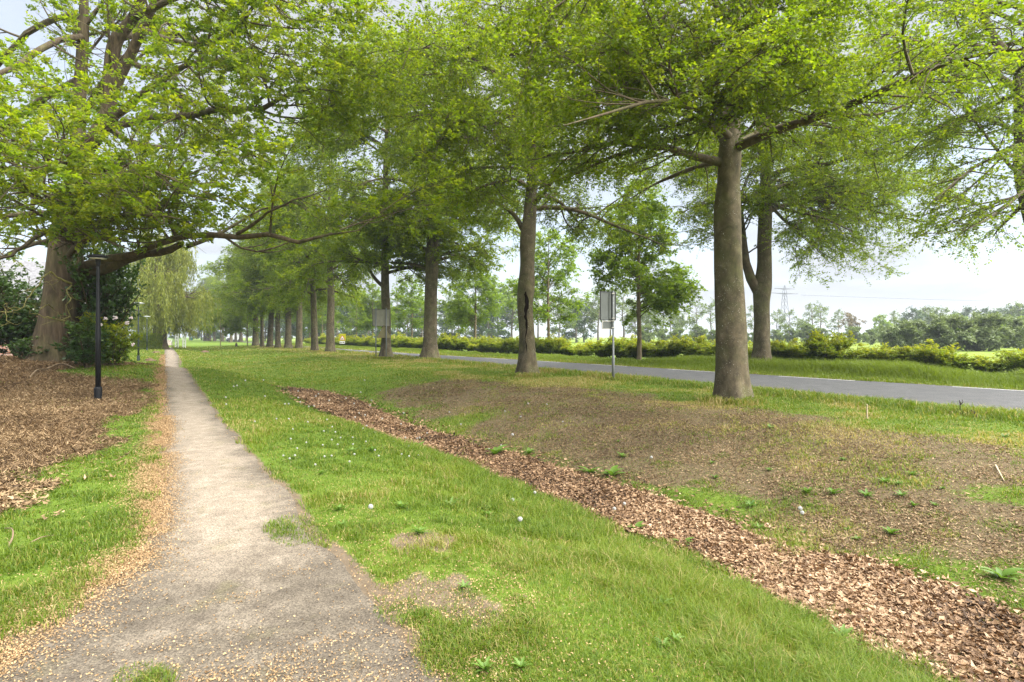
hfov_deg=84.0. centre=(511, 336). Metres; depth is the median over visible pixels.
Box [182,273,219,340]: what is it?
beech tree
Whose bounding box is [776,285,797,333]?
pylon
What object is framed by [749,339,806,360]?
hedge shrub
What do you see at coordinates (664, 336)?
bush
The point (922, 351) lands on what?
hedge shrub
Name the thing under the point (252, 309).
beech tree
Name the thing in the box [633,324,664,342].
bush
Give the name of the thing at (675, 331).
bush
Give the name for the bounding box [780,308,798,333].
tree
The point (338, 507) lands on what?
weed plant
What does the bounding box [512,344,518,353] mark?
hedge shrub
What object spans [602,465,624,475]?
dock plant
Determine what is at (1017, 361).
hedge shrub
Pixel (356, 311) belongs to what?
young linden
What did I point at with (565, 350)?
hedge shrub
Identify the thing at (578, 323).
tree
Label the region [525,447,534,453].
dock plant
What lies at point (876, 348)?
hedge shrub
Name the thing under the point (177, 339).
white post
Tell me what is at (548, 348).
hedge shrub
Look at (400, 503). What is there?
weed plant
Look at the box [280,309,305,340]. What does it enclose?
tree
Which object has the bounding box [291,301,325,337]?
young linden
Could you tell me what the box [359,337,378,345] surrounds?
hedge shrub
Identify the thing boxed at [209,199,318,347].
beech tree
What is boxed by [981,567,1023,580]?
dock plant
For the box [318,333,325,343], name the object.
hedge shrub
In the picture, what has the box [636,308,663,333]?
tree
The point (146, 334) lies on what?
street lamp
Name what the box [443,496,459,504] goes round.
weed plant
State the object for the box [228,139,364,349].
beech tree
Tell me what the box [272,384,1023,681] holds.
leaf litter
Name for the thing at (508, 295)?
tree
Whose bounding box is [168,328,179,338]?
tree
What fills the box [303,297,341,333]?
young linden
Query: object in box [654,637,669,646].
weed plant
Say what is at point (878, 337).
bush
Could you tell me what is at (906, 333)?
bush
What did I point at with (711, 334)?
bush
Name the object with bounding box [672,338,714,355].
hedge shrub
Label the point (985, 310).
tree
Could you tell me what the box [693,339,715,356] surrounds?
hedge shrub
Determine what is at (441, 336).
hedge shrub
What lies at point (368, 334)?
tree
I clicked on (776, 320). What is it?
tree
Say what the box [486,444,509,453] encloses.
dock plant
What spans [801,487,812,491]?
weed plant
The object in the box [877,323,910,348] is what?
bush
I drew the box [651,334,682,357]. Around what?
hedge shrub
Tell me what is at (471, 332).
tree
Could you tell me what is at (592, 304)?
tree
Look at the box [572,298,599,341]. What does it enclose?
tree
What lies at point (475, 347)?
hedge shrub
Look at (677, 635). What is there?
weed plant
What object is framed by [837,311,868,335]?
tree
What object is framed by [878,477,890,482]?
weed plant
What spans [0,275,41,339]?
rhododendron
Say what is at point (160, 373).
catkin litter
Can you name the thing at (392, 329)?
tree
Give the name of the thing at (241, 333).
beech tree
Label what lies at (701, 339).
hedge shrub
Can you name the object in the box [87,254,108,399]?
street lamp
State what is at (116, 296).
rhododendron
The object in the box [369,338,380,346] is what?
hedge shrub
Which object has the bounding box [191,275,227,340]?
beech tree
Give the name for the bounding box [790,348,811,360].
hedge shrub
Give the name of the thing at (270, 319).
beech tree
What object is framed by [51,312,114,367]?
garden shrub
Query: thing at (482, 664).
weed plant
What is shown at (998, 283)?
sky
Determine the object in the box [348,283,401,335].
young linden
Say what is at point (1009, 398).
road
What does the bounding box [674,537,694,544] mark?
dock plant
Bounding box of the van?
[226,333,238,340]
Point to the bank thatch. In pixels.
(850, 512)
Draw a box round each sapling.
[199,307,240,345]
[224,305,259,345]
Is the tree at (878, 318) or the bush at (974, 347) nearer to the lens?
the bush at (974, 347)
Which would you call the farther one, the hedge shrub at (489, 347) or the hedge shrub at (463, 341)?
the hedge shrub at (463, 341)
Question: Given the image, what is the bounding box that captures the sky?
[0,0,1023,336]
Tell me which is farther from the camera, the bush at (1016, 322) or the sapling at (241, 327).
the sapling at (241, 327)
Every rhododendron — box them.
[0,255,44,355]
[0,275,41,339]
[41,225,149,357]
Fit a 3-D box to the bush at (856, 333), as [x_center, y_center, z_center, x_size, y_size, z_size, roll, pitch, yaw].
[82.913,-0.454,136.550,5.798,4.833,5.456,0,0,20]
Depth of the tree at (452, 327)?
148.86 m
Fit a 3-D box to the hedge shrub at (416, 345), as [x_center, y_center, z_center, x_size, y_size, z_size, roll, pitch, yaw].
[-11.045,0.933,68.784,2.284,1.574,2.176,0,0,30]
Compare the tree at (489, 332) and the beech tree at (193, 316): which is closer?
the tree at (489, 332)
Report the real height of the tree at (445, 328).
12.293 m
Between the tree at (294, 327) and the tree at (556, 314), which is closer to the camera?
the tree at (556, 314)
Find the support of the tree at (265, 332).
on the ground at (610, 459)
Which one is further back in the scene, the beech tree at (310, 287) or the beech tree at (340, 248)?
the beech tree at (310, 287)
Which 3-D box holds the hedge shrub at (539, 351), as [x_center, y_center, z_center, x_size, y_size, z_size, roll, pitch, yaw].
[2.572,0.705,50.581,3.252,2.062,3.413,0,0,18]
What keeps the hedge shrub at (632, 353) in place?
on the ground at (610, 459)
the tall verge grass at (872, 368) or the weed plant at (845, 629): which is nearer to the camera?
the weed plant at (845, 629)
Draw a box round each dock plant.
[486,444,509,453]
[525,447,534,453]
[578,466,600,472]
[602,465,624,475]
[626,521,643,528]
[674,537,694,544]
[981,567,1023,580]
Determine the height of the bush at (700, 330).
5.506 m
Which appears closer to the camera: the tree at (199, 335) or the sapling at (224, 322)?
the sapling at (224, 322)
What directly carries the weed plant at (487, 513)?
on the ground at (610, 459)
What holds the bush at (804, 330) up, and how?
on the ground at (610, 459)
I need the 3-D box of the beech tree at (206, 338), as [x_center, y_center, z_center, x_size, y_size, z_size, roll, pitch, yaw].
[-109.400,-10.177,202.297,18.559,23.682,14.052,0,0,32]
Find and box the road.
[218,340,1023,410]
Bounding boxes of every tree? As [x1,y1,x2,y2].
[0,0,493,362]
[123,279,141,321]
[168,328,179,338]
[180,279,212,340]
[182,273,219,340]
[190,275,216,340]
[190,329,211,339]
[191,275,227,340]
[196,212,285,345]
[198,268,274,341]
[202,326,224,339]
[206,273,224,340]
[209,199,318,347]
[209,253,252,341]
[214,260,244,341]
[218,206,279,346]
[224,182,326,346]
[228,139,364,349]
[229,166,367,347]
[243,323,259,340]
[252,319,274,340]
[253,13,564,358]
[254,127,393,351]
[255,153,339,347]
[264,313,284,340]
[273,26,475,356]
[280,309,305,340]
[280,315,306,339]
[292,0,747,373]
[303,304,325,338]
[325,290,352,336]
[335,298,355,336]
[343,304,371,337]
[354,292,374,336]
[369,297,403,337]
[391,297,423,334]
[391,300,404,335]
[404,300,446,337]
[411,0,1023,400]
[437,291,457,332]
[437,300,461,338]
[443,298,469,338]
[456,299,494,339]
[473,298,516,339]
[477,290,503,340]
[485,275,536,337]
[510,293,535,322]
[536,294,551,337]
[539,296,576,338]
[556,298,596,342]
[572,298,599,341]
[578,285,607,341]
[595,286,626,341]
[616,286,636,340]
[619,300,650,337]
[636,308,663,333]
[654,310,668,328]
[657,2,983,361]
[662,307,684,340]
[665,312,693,335]
[683,300,707,331]
[702,297,714,329]
[746,305,753,330]
[770,308,788,330]
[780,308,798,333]
[792,318,804,337]
[797,302,821,325]
[805,0,1023,264]
[812,302,831,327]
[826,310,846,332]
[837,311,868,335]
[870,314,896,341]
[887,309,900,324]
[897,306,928,324]
[917,304,935,324]
[926,306,952,324]
[951,304,977,318]
[976,305,1000,316]
[995,304,1019,316]
[999,300,1023,316]
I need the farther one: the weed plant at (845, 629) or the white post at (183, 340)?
the white post at (183, 340)
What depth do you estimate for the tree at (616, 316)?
164.04 m
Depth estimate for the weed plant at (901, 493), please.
6.89 m
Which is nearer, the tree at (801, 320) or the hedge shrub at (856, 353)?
the hedge shrub at (856, 353)
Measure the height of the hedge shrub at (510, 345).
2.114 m
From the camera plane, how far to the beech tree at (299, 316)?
70.73 m
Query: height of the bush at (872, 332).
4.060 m
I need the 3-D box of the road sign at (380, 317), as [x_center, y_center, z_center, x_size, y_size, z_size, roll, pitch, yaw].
[-9.729,-0.182,42.587,1.398,3.940,0.138,0,0,-28]
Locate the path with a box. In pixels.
[0,347,441,681]
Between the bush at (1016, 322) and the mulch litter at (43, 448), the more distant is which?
the bush at (1016, 322)
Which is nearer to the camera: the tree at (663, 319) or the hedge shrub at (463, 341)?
the hedge shrub at (463, 341)
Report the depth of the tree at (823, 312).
159.79 m
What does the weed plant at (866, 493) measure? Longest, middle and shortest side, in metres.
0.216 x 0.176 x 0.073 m
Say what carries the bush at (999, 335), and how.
on the ground at (610, 459)
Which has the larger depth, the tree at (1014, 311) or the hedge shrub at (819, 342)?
the tree at (1014, 311)
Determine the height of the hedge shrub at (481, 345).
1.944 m
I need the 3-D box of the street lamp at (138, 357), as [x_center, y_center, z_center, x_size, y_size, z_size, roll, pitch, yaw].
[-24.004,-0.280,36.554,0.690,3.866,0.690,0,0,0]
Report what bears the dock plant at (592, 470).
on the ground at (610, 459)
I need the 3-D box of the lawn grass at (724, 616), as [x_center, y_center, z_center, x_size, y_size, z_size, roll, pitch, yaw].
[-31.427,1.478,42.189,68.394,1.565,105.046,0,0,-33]
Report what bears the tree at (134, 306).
on the ground at (610, 459)
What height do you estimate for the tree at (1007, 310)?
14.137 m
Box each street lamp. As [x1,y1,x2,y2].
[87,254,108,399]
[137,302,144,360]
[143,316,150,349]
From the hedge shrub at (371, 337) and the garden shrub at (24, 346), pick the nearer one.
the garden shrub at (24, 346)
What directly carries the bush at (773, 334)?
on the ground at (610, 459)
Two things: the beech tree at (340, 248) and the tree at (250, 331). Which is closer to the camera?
the beech tree at (340, 248)
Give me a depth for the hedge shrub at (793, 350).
30.86 m
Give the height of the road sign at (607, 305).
3.605 m
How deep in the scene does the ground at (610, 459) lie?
7.05 m
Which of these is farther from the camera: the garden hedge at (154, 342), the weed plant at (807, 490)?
the garden hedge at (154, 342)
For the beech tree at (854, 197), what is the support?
on the ground at (610, 459)
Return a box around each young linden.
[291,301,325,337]
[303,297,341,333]
[334,290,374,337]
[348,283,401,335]
[390,275,438,347]
[437,257,507,343]
[502,226,593,338]
[582,177,707,359]
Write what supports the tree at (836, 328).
on the ground at (610, 459)
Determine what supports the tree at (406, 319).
on the ground at (610, 459)
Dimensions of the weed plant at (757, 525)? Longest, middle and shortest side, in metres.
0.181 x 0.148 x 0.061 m
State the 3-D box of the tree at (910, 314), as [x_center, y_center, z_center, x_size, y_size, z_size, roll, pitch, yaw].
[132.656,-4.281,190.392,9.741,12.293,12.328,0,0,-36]
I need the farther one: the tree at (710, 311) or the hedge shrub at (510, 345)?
the tree at (710, 311)
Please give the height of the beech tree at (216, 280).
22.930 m
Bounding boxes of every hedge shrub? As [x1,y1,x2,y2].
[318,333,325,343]
[348,334,363,345]
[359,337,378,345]
[363,333,374,345]
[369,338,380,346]
[391,332,403,346]
[395,334,416,347]
[409,338,422,348]
[437,332,459,349]
[439,336,463,349]
[442,333,466,351]
[457,336,479,350]
[466,343,484,352]
[475,335,498,352]
[483,338,499,352]
[492,338,507,352]
[495,335,518,353]
[497,338,514,353]
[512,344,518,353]
[535,333,554,353]
[536,333,568,353]
[545,337,571,355]
[558,343,575,355]
[571,342,594,355]
[571,346,591,356]
[583,337,615,357]
[601,335,632,357]
[605,334,649,357]
[618,341,646,358]
[628,341,670,358]
[631,339,669,358]
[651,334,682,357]
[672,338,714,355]
[674,334,711,356]
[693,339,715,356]
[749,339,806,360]
[776,338,806,362]
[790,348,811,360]
[799,329,863,363]
[817,343,884,362]
[857,342,894,361]
[867,344,919,365]
[891,339,960,367]
[925,346,975,370]
[963,354,1012,372]
[992,348,1023,372]
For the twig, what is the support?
on the ground at (610, 459)
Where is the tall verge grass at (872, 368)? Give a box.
[281,342,1023,388]
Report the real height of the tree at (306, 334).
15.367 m
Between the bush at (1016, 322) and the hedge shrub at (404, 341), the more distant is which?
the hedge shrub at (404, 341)
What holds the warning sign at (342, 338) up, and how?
on the ground at (610, 459)
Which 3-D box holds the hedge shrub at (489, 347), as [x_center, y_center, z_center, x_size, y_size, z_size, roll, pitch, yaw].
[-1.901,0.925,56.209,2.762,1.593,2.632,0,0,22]
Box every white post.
[175,333,178,347]
[182,333,185,347]
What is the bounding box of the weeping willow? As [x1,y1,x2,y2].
[122,229,222,348]
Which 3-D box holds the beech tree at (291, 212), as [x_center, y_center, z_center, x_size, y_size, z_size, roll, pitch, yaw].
[-17.927,-10.898,54.578,13.890,25.230,10.516,0,0,-5]
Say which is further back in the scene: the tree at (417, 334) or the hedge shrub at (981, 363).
the tree at (417, 334)
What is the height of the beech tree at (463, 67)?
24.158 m
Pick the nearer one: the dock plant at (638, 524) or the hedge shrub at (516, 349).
the dock plant at (638, 524)
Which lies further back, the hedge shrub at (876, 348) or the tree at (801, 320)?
the tree at (801, 320)
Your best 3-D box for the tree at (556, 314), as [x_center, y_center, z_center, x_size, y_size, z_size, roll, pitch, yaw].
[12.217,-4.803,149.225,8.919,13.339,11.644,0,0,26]
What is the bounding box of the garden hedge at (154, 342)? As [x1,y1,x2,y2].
[131,332,163,349]
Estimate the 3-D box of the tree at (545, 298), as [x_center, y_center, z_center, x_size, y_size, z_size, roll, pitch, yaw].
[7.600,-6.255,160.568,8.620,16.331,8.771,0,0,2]
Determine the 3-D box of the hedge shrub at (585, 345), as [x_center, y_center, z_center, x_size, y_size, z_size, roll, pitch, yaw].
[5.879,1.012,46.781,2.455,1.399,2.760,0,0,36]
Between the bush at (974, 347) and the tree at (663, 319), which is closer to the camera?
the bush at (974, 347)
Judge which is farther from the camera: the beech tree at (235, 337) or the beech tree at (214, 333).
the beech tree at (214, 333)
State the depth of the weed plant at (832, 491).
7.19 m
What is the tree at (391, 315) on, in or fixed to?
on the ground at (610, 459)
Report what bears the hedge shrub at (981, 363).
on the ground at (610, 459)
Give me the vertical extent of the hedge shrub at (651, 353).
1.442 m
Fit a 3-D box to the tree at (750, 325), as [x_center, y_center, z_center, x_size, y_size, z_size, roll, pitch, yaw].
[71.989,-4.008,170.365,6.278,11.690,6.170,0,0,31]
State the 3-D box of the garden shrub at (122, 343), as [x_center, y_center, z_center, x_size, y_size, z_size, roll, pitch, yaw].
[-14.147,0.092,20.089,1.786,2.027,1.801,0,0,34]
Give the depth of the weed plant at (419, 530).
4.77 m
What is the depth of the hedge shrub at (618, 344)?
41.30 m
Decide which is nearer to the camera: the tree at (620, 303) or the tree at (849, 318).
the tree at (620, 303)
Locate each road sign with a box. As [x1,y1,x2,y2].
[372,308,390,356]
[600,291,615,377]
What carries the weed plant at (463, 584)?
on the ground at (610, 459)
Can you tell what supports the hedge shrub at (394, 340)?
on the ground at (610, 459)
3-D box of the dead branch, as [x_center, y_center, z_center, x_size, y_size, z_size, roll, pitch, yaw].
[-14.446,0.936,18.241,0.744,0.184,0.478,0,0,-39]
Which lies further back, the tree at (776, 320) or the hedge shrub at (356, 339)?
the tree at (776, 320)
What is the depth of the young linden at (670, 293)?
34.96 m
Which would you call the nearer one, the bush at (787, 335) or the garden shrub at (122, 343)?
the garden shrub at (122, 343)
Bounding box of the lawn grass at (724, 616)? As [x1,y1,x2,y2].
[0,344,1023,681]
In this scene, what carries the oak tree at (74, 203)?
on the ground at (610, 459)
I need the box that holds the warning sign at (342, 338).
[339,334,345,344]
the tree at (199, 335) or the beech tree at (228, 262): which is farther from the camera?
the tree at (199, 335)
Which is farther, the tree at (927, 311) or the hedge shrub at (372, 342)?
the tree at (927, 311)
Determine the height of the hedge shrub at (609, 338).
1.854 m
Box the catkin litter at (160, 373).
[0,353,794,681]
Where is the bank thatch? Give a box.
[368,378,1023,618]
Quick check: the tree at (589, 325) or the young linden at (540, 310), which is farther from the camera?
the tree at (589, 325)
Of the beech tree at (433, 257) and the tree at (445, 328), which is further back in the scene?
the tree at (445, 328)
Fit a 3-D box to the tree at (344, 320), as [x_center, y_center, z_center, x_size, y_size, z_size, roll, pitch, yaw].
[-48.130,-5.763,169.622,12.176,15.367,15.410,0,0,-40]
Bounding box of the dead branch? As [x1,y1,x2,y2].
[47,363,75,368]
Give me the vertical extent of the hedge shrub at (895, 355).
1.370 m
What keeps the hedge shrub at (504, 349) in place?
on the ground at (610, 459)
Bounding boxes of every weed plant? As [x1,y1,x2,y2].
[332,504,345,509]
[395,500,406,507]
[411,525,429,533]
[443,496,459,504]
[458,579,470,589]
[471,656,495,672]
[482,510,495,516]
[510,656,531,670]
[648,595,672,606]
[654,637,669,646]
[668,630,684,643]
[745,500,756,506]
[750,522,764,528]
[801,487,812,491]
[827,487,841,493]
[830,624,857,643]
[857,488,873,496]
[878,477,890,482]
[879,526,900,533]
[896,489,908,495]
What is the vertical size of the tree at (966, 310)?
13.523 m
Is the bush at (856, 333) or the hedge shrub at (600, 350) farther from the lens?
the bush at (856, 333)
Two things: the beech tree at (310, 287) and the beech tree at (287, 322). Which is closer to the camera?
the beech tree at (310, 287)
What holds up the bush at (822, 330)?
on the ground at (610, 459)
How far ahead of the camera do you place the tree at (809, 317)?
154.96 m
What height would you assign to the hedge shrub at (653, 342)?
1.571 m
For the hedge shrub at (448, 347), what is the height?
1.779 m
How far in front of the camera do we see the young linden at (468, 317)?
65.08 m
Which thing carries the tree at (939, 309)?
on the ground at (610, 459)
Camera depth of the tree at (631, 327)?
170.07 m
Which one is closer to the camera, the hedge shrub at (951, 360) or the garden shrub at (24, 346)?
the garden shrub at (24, 346)
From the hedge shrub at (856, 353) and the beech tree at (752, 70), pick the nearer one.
the beech tree at (752, 70)
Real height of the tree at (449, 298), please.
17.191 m
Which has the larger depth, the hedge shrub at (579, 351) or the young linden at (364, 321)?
the young linden at (364, 321)
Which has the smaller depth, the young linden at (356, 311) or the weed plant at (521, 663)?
the weed plant at (521, 663)
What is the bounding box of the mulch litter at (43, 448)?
[0,354,227,519]
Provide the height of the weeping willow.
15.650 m
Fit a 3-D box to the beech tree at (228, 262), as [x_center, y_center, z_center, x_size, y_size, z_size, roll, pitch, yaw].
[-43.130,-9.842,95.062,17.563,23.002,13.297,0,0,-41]
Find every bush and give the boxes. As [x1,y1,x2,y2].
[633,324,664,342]
[655,328,672,341]
[669,327,693,342]
[688,324,708,341]
[704,329,715,342]
[770,328,783,341]
[776,327,798,342]
[793,322,820,341]
[818,327,832,339]
[843,325,871,342]
[862,329,879,342]
[867,328,890,345]
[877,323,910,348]
[892,317,943,350]
[919,312,996,349]
[955,310,1023,350]
[956,323,992,350]
[1000,315,1023,347]
[1004,314,1023,350]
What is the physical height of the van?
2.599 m
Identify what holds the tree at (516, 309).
on the ground at (610, 459)
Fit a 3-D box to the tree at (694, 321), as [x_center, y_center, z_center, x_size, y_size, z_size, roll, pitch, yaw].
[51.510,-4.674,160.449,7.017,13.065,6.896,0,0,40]
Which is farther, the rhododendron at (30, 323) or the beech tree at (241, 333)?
the beech tree at (241, 333)
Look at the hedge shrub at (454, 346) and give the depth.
61.15 m
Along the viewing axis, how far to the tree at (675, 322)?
164.04 m
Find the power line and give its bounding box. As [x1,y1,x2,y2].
[811,295,980,300]
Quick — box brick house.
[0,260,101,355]
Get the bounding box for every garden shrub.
[3,336,49,359]
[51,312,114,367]
[76,310,142,365]
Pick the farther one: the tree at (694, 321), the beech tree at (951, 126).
the tree at (694, 321)
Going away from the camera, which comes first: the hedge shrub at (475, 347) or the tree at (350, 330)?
the hedge shrub at (475, 347)
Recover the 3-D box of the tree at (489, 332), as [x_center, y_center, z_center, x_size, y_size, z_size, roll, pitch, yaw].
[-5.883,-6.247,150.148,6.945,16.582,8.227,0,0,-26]
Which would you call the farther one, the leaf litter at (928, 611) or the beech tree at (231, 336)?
the beech tree at (231, 336)
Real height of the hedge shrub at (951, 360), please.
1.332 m
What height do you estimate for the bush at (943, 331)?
4.950 m
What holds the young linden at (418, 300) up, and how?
on the ground at (610, 459)
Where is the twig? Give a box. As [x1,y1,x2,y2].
[4,528,13,544]
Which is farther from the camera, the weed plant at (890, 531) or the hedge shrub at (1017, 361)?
the hedge shrub at (1017, 361)
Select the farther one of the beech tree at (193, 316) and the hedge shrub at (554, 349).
the beech tree at (193, 316)
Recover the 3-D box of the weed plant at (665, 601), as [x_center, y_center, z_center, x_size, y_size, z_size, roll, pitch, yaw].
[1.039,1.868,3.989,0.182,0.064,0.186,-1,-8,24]
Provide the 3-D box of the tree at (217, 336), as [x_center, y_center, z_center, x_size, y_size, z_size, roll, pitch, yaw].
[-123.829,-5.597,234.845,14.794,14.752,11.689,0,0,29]
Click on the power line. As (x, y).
(900, 298)
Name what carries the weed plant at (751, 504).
on the ground at (610, 459)
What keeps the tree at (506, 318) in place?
on the ground at (610, 459)
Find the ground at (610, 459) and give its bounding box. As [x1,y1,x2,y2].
[0,337,1023,681]
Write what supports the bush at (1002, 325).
on the ground at (610, 459)
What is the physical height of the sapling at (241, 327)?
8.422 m
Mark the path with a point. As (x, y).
(218, 494)
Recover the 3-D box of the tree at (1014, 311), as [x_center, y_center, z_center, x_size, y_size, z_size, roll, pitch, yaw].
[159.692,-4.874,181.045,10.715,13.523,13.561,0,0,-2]
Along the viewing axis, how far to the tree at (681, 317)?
173.74 m
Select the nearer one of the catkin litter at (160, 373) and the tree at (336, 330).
the catkin litter at (160, 373)
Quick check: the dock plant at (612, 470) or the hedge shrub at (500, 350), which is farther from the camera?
the hedge shrub at (500, 350)
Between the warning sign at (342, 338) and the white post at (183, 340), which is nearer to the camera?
the white post at (183, 340)
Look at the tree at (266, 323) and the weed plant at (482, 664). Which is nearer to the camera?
the weed plant at (482, 664)
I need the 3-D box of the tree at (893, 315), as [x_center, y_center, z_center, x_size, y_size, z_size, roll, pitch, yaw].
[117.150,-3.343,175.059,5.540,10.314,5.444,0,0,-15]

